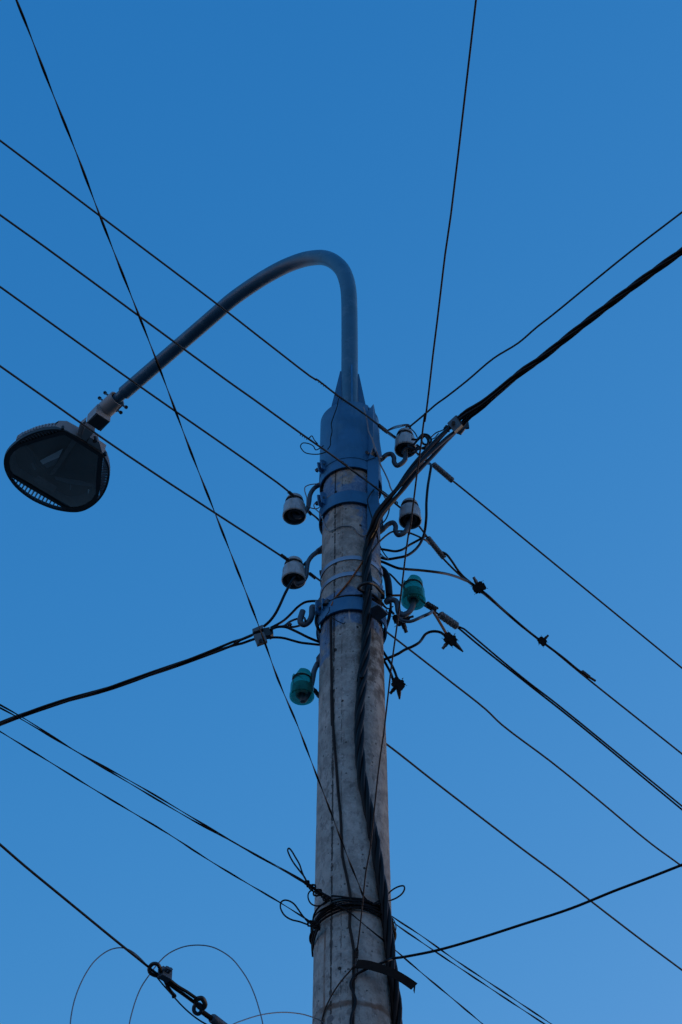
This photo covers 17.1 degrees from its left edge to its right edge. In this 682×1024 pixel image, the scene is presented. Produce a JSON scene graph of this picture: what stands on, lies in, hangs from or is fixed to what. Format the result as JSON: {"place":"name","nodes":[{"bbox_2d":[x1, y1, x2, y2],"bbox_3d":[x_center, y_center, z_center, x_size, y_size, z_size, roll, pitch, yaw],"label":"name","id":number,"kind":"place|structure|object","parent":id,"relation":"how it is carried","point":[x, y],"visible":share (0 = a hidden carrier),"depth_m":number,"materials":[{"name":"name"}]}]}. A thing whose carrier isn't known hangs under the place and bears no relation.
{"place":"outdoors","nodes":[
{"label":"outdoors","id":0,"kind":"place"},
{"bbox_2d":[0,0,681,1023],"label":"sky","id":1,"kind":"structure","parent":0,"point":[230,140],"materials":[{"name":"blue"}]},
{"label":"ground","id":2,"kind":"structure","parent":0,"visible":0},
{"bbox_2d":[312,450,391,1023],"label":"utility pole","id":3,"kind":"object","parent":2,"relation":"on","point":[332,958],"visible":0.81,"depth_m":6.70,"materials":[{"name":"concrete"}]},
{"bbox_2d":[0,843,226,1023],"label":"guy rope","id":4,"kind":"object","parent":3,"relation":"attached to","point":[164,974],"visible":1,"depth_m":5.50,"materials":[{"name":"black metal"}]},
{"bbox_2d":[70,947,141,1023],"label":"rope loop","id":5,"kind":"object","parent":4,"relation":"hanging from","point":[87,971],"visible":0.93,"depth_m":5.45,"materials":[{"name":"metal"}]},
{"bbox_2d":[129,944,262,1023],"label":"rope loop","id":6,"kind":"object","parent":4,"relation":"attached to","point":[199,945],"visible":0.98,"depth_m":5.52,"materials":[{"name":"metal"}]},
{"bbox_2d":[0,731,312,925],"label":"telephone wire","id":7,"kind":"object","parent":3,"relation":"attached to","point":[149,822],"visible":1,"depth_m":6.08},
{"bbox_2d":[0,707,330,899],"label":"telephone wire","id":8,"kind":"object","parent":3,"relation":"attached to","point":[249,851],"visible":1,"depth_m":6.09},
{"bbox_2d":[0,704,331,899],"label":"telephone wire","id":9,"kind":"object","parent":3,"relation":"attached to","point":[99,765],"visible":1,"depth_m":6.03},
{"bbox_2d":[15,0,367,899],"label":"telephone wire","id":10,"kind":"object","parent":3,"relation":"attached to","point":[177,416],"visible":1,"depth_m":5.14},
{"bbox_2d":[4,250,382,536],"bbox_3d":[-0.674,-0.084,8.761,0.474,2.172,2.180,31,-55,-25],"label":"street lamp","id":11,"kind":"object","parent":3,"relation":"attached to","point":[65,465],"visible":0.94,"depth_m":9.42,"materials":[{"name":"metal"}]},
{"bbox_2d":[300,442,325,454],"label":"thin wire","id":12,"kind":"object","parent":11,"relation":"attached to","point":[314,448],"visible":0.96,"depth_m":7.78,"materials":[{"name":"black metal"}]},
{"bbox_2d":[327,398,338,449],"bbox_3d":[-0.027,-0.307,7.867,0.040,0.277,0.007,0,-48,0],"label":"thin wire","id":13,"kind":"object","parent":11,"relation":"hanging from","point":[331,423],"visible":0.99,"depth_m":7.86,"materials":[{"name":"black metal"}]},
{"bbox_2d":[0,214,681,754],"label":"line wire","id":14,"kind":"object","parent":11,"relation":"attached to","point":[432,544],"visible":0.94,"depth_m":7.49,"materials":[{"name":"metal"}]},
{"bbox_2d":[367,489,378,542],"bbox_3d":[0.112,-0.002,7.536,0.032,0.284,0.042,-34,-56,27],"label":"thin wire","id":15,"kind":"object","parent":14,"relation":"hanging from","point":[371,514],"visible":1,"depth_m":7.54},
{"bbox_2d":[379,495,389,526],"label":"thin wire","id":16,"kind":"object","parent":14,"relation":"hanging from","point":[386,516],"visible":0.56,"depth_m":7.61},
{"bbox_2d":[371,530,429,552],"bbox_3d":[0.225,0.111,7.601,0.067,0.343,0.350,-30,-54,24],"label":"thin wire","id":17,"kind":"object","parent":14,"relation":"hanging from","point":[387,534],"visible":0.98,"depth_m":7.61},
{"bbox_2d":[442,551,481,593],"bbox_3d":[0.422,0.213,7.929,0.019,0.008,0.248,-27,-53,23],"label":"jumper cable","id":18,"kind":"object","parent":14,"relation":"attached to","point":[453,563],"visible":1,"depth_m":7.90,"materials":[{"name":"black rubber"}]},
{"bbox_2d":[470,576,487,594],"bbox_3d":[0.487,0.264,7.972,0.065,0.058,0.056,0,-48,0],"label":"cable connector","id":19,"kind":"object","parent":14,"relation":"attached to","point":[479,587],"visible":1,"depth_m":7.96,"materials":[{"name":"black plastic"}]},
{"bbox_2d":[537,635,548,647],"bbox_3d":[0.726,0.466,8.155,0.048,0.045,0.043,0,-48,0],"label":"cable connector","id":20,"kind":"object","parent":14,"relation":"attached to","point":[542,641],"visible":1,"depth_m":8.14,"materials":[{"name":"black plastic"}]},
{"bbox_2d":[363,407,376,451],"bbox_3d":[0.099,-0.290,7.836,0.047,0.251,0.015,-10,-48,9],"label":"thin wire","id":21,"kind":"object","parent":11,"relation":"attached to","point":[368,428],"visible":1,"depth_m":7.83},
{"bbox_2d":[372,437,392,490],"bbox_3d":[0.139,-0.154,7.721,0.082,0.255,0.027,20,-51,-17],"label":"thin wire","id":22,"kind":"object","parent":11,"relation":"hanging from","point":[382,467],"visible":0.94,"depth_m":7.73,"materials":[{"name":"black metal"}]},
{"bbox_2d":[233,1012,324,1023],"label":"rope loop","id":23,"kind":"object","parent":3,"relation":"attached to","point":[278,1012],"visible":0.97,"depth_m":5.76,"materials":[{"name":"metal"}]},
{"bbox_2d":[263,552,321,627],"bbox_3d":[-0.150,0.236,7.423,0.199,0.399,0.059,11,-48,-10],"label":"jumper cable","id":24,"kind":"object","parent":3,"relation":"attached to","point":[280,603],"visible":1,"depth_m":7.32,"materials":[{"name":"black rubber"}]},
{"bbox_2d":[266,636,319,645],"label":"jumper cable","id":25,"kind":"object","parent":3,"relation":"attached to","point":[292,640],"visible":1,"depth_m":7.24,"materials":[{"name":"black rubber"}]},
{"bbox_2d":[270,600,315,627],"bbox_3d":[-0.152,0.337,7.354,0.158,0.150,0.025,7,-48,-6],"label":"jumper cable","id":26,"kind":"object","parent":3,"relation":"attached to","point":[292,612],"visible":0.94,"depth_m":7.37,"materials":[{"name":"black rubber"}]},
{"bbox_2d":[270,625,319,643],"bbox_3d":[-0.143,0.389,7.264,0.170,0.058,0.031,8,-48,-7],"label":"jumper cable","id":27,"kind":"object","parent":3,"relation":"attached to","point":[295,631],"visible":0.99,"depth_m":7.26,"materials":[{"name":"black rubber"}]},
{"bbox_2d":[282,482,319,524],"bbox_3d":[-0.130,-0.040,7.741,0.138,0.184,0.081,0,-48,0],"label":"porcelain insulator","id":28,"kind":"object","parent":3,"relation":"attached to","point":[295,510],"visible":1,"depth_m":7.69,"materials":[{"name":"white ceramic"}]},
{"bbox_2d":[0,286,681,809],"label":"line wire","id":29,"kind":"object","parent":28,"relation":"attached to","point":[448,620],"visible":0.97,"depth_m":7.54,"materials":[{"name":"metal"}]},
{"bbox_2d":[433,612,446,633],"bbox_3d":[0.315,0.358,7.407,0.024,0.188,0.099,17,-50,-15],"label":"rusty rod","id":30,"kind":"object","parent":29,"relation":"hanging from","point":[439,622],"visible":0.98,"depth_m":7.36,"materials":[{"name":"metal"}]},
{"bbox_2d":[442,632,463,651],"bbox_3d":[0.358,0.412,7.293,0.073,0.057,0.060,0,-48,0],"label":"cable connector","id":31,"kind":"object","parent":30,"relation":"hanging from","point":[450,639],"visible":1,"depth_m":7.28,"materials":[{"name":"black plastic"}]},
{"bbox_2d":[458,626,681,806],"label":"service cable","id":32,"kind":"object","parent":29,"relation":"attached to","point":[567,712],"visible":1,"depth_m":7.84,"materials":[{"name":"black rubber"}]},
{"bbox_2d":[281,545,321,588],"bbox_3d":[-0.125,0.178,7.502,0.143,0.187,0.081,0,-48,0],"label":"porcelain insulator","id":33,"kind":"object","parent":3,"relation":"attached to","point":[292,567],"visible":1,"depth_m":7.46,"materials":[{"name":"white ceramic"}]},
{"bbox_2d":[0,365,679,864],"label":"line wire","id":34,"kind":"object","parent":33,"relation":"attached to","point":[284,557],"visible":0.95,"depth_m":7.47,"materials":[{"name":"metal"}]},
{"bbox_2d":[280,899,324,956],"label":"knotted loops","id":35,"kind":"object","parent":3,"relation":"attached to","point":[316,927],"visible":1,"depth_m":6.32,"materials":[{"name":"black metal"}]},
{"bbox_2d":[292,653,319,702],"bbox_3d":[-0.108,0.519,7.130,0.106,0.217,0.078,0,-48,0],"label":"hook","id":36,"kind":"object","parent":3,"relation":"attached to","point":[303,697],"visible":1,"depth_m":7.10,"materials":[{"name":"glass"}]},
{"bbox_2d":[287,848,330,906],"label":"knotted loops","id":37,"kind":"object","parent":3,"relation":"attached to","point":[326,898],"visible":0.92,"depth_m":6.37,"materials":[{"name":"black metal"}]},
{"bbox_2d":[314,614,320,632],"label":"jumper cable","id":38,"kind":"object","parent":3,"relation":"attached to","point":[316,623],"visible":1,"depth_m":7.24,"materials":[{"name":"black rubber"}]},
{"bbox_2d":[321,964,353,1023],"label":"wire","id":39,"kind":"object","parent":3,"relation":"attached to","point":[349,971],"visible":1,"depth_m":6.12,"materials":[{"name":"black metal"}]},
{"bbox_2d":[304,483,378,536],"bbox_3d":[-0.007,-0.014,7.621,0.260,0.352,0.065,-13,-49,11],"label":"thin wire","id":40,"kind":"object","parent":3,"relation":"attached to","point":[322,517],"visible":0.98,"depth_m":7.62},
{"bbox_2d":[329,617,354,1023],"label":"pole cable","id":41,"kind":"object","parent":3,"relation":"attached to","point":[339,802],"visible":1,"depth_m":6.61,"materials":[{"name":"black rubber"}]},
{"bbox_2d":[331,561,362,605],"bbox_3d":[0.021,0.228,7.298,0.108,0.197,0.018,-6,-48,5],"label":"rusty wire","id":42,"kind":"object","parent":3,"relation":"attached to","point":[348,582],"visible":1,"depth_m":7.29,"materials":[{"name":"metal"}]},
{"bbox_2d":[319,570,382,599],"bbox_3d":[0.033,0.232,7.444,0.210,0.151,0.206,0,-48,0],"label":"steel strap","id":43,"kind":"object","parent":3,"relation":"attached to","point":[339,575],"visible":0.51,"depth_m":7.34,"materials":[{"name":"grey metal"}]},
{"bbox_2d":[320,555,382,585],"bbox_3d":[0.034,0.223,7.453,0.206,0.023,0.205,0,-48,0],"label":"steel strap","id":44,"kind":"object","parent":3,"relation":"attached to","point":[352,557],"visible":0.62,"depth_m":7.40,"materials":[{"name":"grey metal"}]},
{"bbox_2d":[322,593,383,605],"bbox_3d":[0.043,0.284,7.264,0.205,0.058,0.059,7,-48,-7],"label":"band wire","id":45,"kind":"object","parent":3,"relation":"attached to","point":[360,595],"visible":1,"depth_m":7.25,"materials":[{"name":"grey metal"}]},
{"bbox_2d":[297,596,413,643],"bbox_3d":[0.039,0.347,7.302,0.343,0.234,0.246,-13,-49,12],"label":"pole band","id":46,"kind":"object","parent":3,"relation":"attached to","point":[379,612],"visible":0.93,"depth_m":7.24,"materials":[{"name":"blue paint"}]},
{"bbox_2d":[252,617,306,646],"bbox_3d":[-0.198,0.382,7.257,0.173,0.144,0.061,0,-48,0],"label":"dead end clamp","id":47,"kind":"object","parent":46,"relation":"attached to","point":[267,632],"visible":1,"depth_m":7.25,"materials":[{"name":"metal"}]},
{"bbox_2d":[0,633,254,725],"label":"cable bundle","id":48,"kind":"object","parent":47,"relation":"attached to","point":[128,681],"visible":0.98,"depth_m":7.40,"materials":[{"name":"black rubber"}]},
{"bbox_2d":[391,611,409,632],"bbox_3d":[0.199,0.354,7.404,0.065,0.066,0.073,-22,-51,19],"label":"cable connector","id":49,"kind":"object","parent":46,"relation":"attached to","point":[400,623],"visible":0.62,"depth_m":7.38,"materials":[{"name":"black plastic"}]},
{"bbox_2d":[309,885,404,943],"bbox_3d":[0.035,1.163,6.428,0.248,0.134,0.248,12,-49,-11],"label":"wire wrap","id":50,"kind":"object","parent":3,"relation":"attached to","point":[371,906],"visible":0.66,"depth_m":6.34,"materials":[{"name":"black metal"}]},
{"bbox_2d":[355,960,417,993],"bbox_3d":[0.121,1.252,6.119,0.171,0.128,0.015,-7,-48,6],"label":"metal strip","id":51,"kind":"object","parent":3,"relation":"attached to","point":[405,980],"visible":1,"depth_m":6.12,"materials":[{"name":"black metal"}]},
{"bbox_2d":[383,607,391,641],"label":"jumper cable","id":52,"kind":"object","parent":3,"relation":"attached to","point":[389,612],"visible":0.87,"depth_m":7.33,"materials":[{"name":"black rubber"}]},
{"bbox_2d":[384,661,393,679],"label":"jumper cable","id":53,"kind":"object","parent":3,"relation":"attached to","point":[388,668],"visible":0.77,"depth_m":7.19,"materials":[{"name":"black rubber"}]},
{"bbox_2d":[381,565,399,606],"bbox_3d":[0.153,0.237,7.482,0.091,0.247,0.037,-24,-52,20],"label":"cable sleeve","id":54,"kind":"object","parent":3,"relation":"attached to","point":[388,584],"visible":0.82,"depth_m":7.45,"materials":[{"name":"grey paint"}]},
{"bbox_2d":[384,651,397,676],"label":"jumper cable","id":55,"kind":"object","parent":3,"relation":"attached to","point":[389,661],"visible":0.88,"depth_m":7.21,"materials":[{"name":"black rubber"}]},
{"bbox_2d":[389,674,406,698],"bbox_3d":[0.180,0.549,7.147,0.060,0.063,0.059,16,-50,-14],"label":"cable connector","id":56,"kind":"object","parent":55,"relation":"hanging from","point":[397,684],"visible":0.98,"depth_m":7.13,"materials":[{"name":"black plastic"}]},
{"bbox_2d":[380,427,415,467],"bbox_3d":[0.196,-0.220,7.938,0.138,0.191,0.078,0,-48,0],"label":"porcelain insulator","id":57,"kind":"object","parent":3,"relation":"attached to","point":[403,440],"visible":0.86,"depth_m":7.93,"materials":[{"name":"white ceramic"}]},
{"bbox_2d":[0,140,681,668],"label":"line wire","id":58,"kind":"object","parent":57,"relation":"attached to","point":[436,466],"visible":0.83,"depth_m":7.85,"materials":[{"name":"metal"}]},
{"bbox_2d":[381,462,431,560],"bbox_3d":[0.245,-0.033,7.774,0.215,0.632,0.110,23,-52,-20],"label":"jumper cable","id":59,"kind":"object","parent":58,"relation":"hanging from","point":[425,523],"visible":0.98,"depth_m":7.66,"materials":[{"name":"black rubber"}]},
{"bbox_2d":[401,426,446,454],"bbox_3d":[0.292,-0.240,7.874,0.168,0.129,0.040,-7,-48,7],"label":"wire tangle","id":60,"kind":"object","parent":57,"relation":"attached to","point":[428,437],"visible":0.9,"depth_m":7.88,"materials":[{"name":"black rubber"}]},
{"bbox_2d":[388,211,681,437],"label":"span wire","id":61,"kind":"object","parent":57,"relation":"attached to","point":[541,323],"visible":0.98,"depth_m":7.70,"materials":[{"name":"metal"}]},
{"bbox_2d":[380,498,421,536],"bbox_3d":[0.196,0.024,7.671,0.155,0.176,0.078,0,-48,0],"label":"porcelain insulator","id":62,"kind":"object","parent":3,"relation":"attached to","point":[405,510],"visible":0.99,"depth_m":7.66,"materials":[{"name":"white ceramic"}]},
{"bbox_2d":[380,536,425,552],"bbox_3d":[0.206,0.107,7.621,0.166,0.107,0.023,8,-48,-7],"label":"jumper cable","id":63,"kind":"object","parent":3,"relation":"attached to","point":[404,548],"visible":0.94,"depth_m":7.58,"materials":[{"name":"black rubber"}]},
{"bbox_2d":[384,579,422,617],"bbox_3d":[0.208,0.281,7.390,0.137,0.173,0.081,0,-48,0],"label":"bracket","id":64,"kind":"object","parent":3,"relation":"attached to","point":[406,613],"visible":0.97,"depth_m":7.37,"materials":[{"name":"grey paint"}]},
{"bbox_2d":[399,609,433,622],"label":"jumper cable","id":65,"kind":"object","parent":64,"relation":"attached to","point":[417,618],"visible":0.99,"depth_m":7.32,"materials":[{"name":"grey paint"}]},
{"bbox_2d":[330,900,482,1023],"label":"telephone wire","id":66,"kind":"object","parent":3,"relation":"attached to","point":[410,963],"visible":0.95,"depth_m":6.37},
{"bbox_2d":[384,630,445,660],"bbox_3d":[0.237,0.422,7.255,0.204,0.154,0.037,7,-48,-6],"label":"jumper cable","id":67,"kind":"object","parent":3,"relation":"attached to","point":[415,644],"visible":0.99,"depth_m":7.23,"materials":[{"name":"black rubber"}]},
{"bbox_2d":[354,0,476,979],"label":"telephone wire","id":68,"kind":"object","parent":3,"relation":"attached to","point":[425,413],"visible":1,"depth_m":4.97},
{"bbox_2d":[392,921,544,1023],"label":"telephone wire","id":69,"kind":"object","parent":3,"relation":"attached to","point":[472,976],"visible":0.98,"depth_m":6.52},
{"bbox_2d":[391,915,551,1023],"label":"telephone wire","id":70,"kind":"object","parent":3,"relation":"attached to","point":[436,946],"visible":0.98,"depth_m":6.53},
{"bbox_2d":[381,560,595,681],"bbox_3d":[0.556,0.381,7.901,0.095,0.282,1.165,-35,-56,28],"label":"service cable","id":71,"kind":"object","parent":3,"relation":"attached to","point":[494,601],"visible":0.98,"depth_m":8.00,"materials":[{"name":"black rubber"}]},
{"bbox_2d":[308,683,681,970],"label":"line wire","id":72,"kind":"object","parent":3,"relation":"attached to","point":[316,692],"visible":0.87,"depth_m":7.67,"materials":[{"name":"metal"}]},
{"bbox_2d":[349,864,681,1023],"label":"service cable","id":73,"kind":"object","parent":3,"relation":"attached to","point":[507,929],"visible":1,"depth_m":6.04,"materials":[{"name":"black rubber"}]},
{"bbox_2d":[354,247,681,1023],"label":"cable bundle","id":74,"kind":"object","parent":3,"relation":"attached to","point":[436,445],"visible":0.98,"depth_m":7.19,"materials":[{"name":"black rubber"}]},
{"bbox_2d":[357,581,384,598],"bbox_3d":[0.107,0.246,7.276,0.049,0.081,0.135,-34,-56,27],"label":"bundle strap","id":75,"kind":"object","parent":74,"relation":"attached to","point":[380,591],"visible":1,"depth_m":7.25,"materials":[{"name":"black metal"}]},
{"bbox_2d":[369,575,372,589],"bbox_3d":[0.096,0.226,7.250,0.010,0.071,0.019,0,-48,0],"label":"cable end","id":76,"kind":"object","parent":75,"relation":"attached to","point":[371,580],"visible":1,"depth_m":7.25,"materials":[{"name":"black rubber"}]},
{"bbox_2d":[443,415,468,434],"bbox_3d":[0.415,-0.305,7.934,0.107,0.141,0.067,22,-51,-19],"label":"bundle clamp","id":77,"kind":"object","parent":74,"relation":"attached to","point":[454,423],"visible":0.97,"depth_m":7.90,"materials":[{"name":"metal"}]}
]}

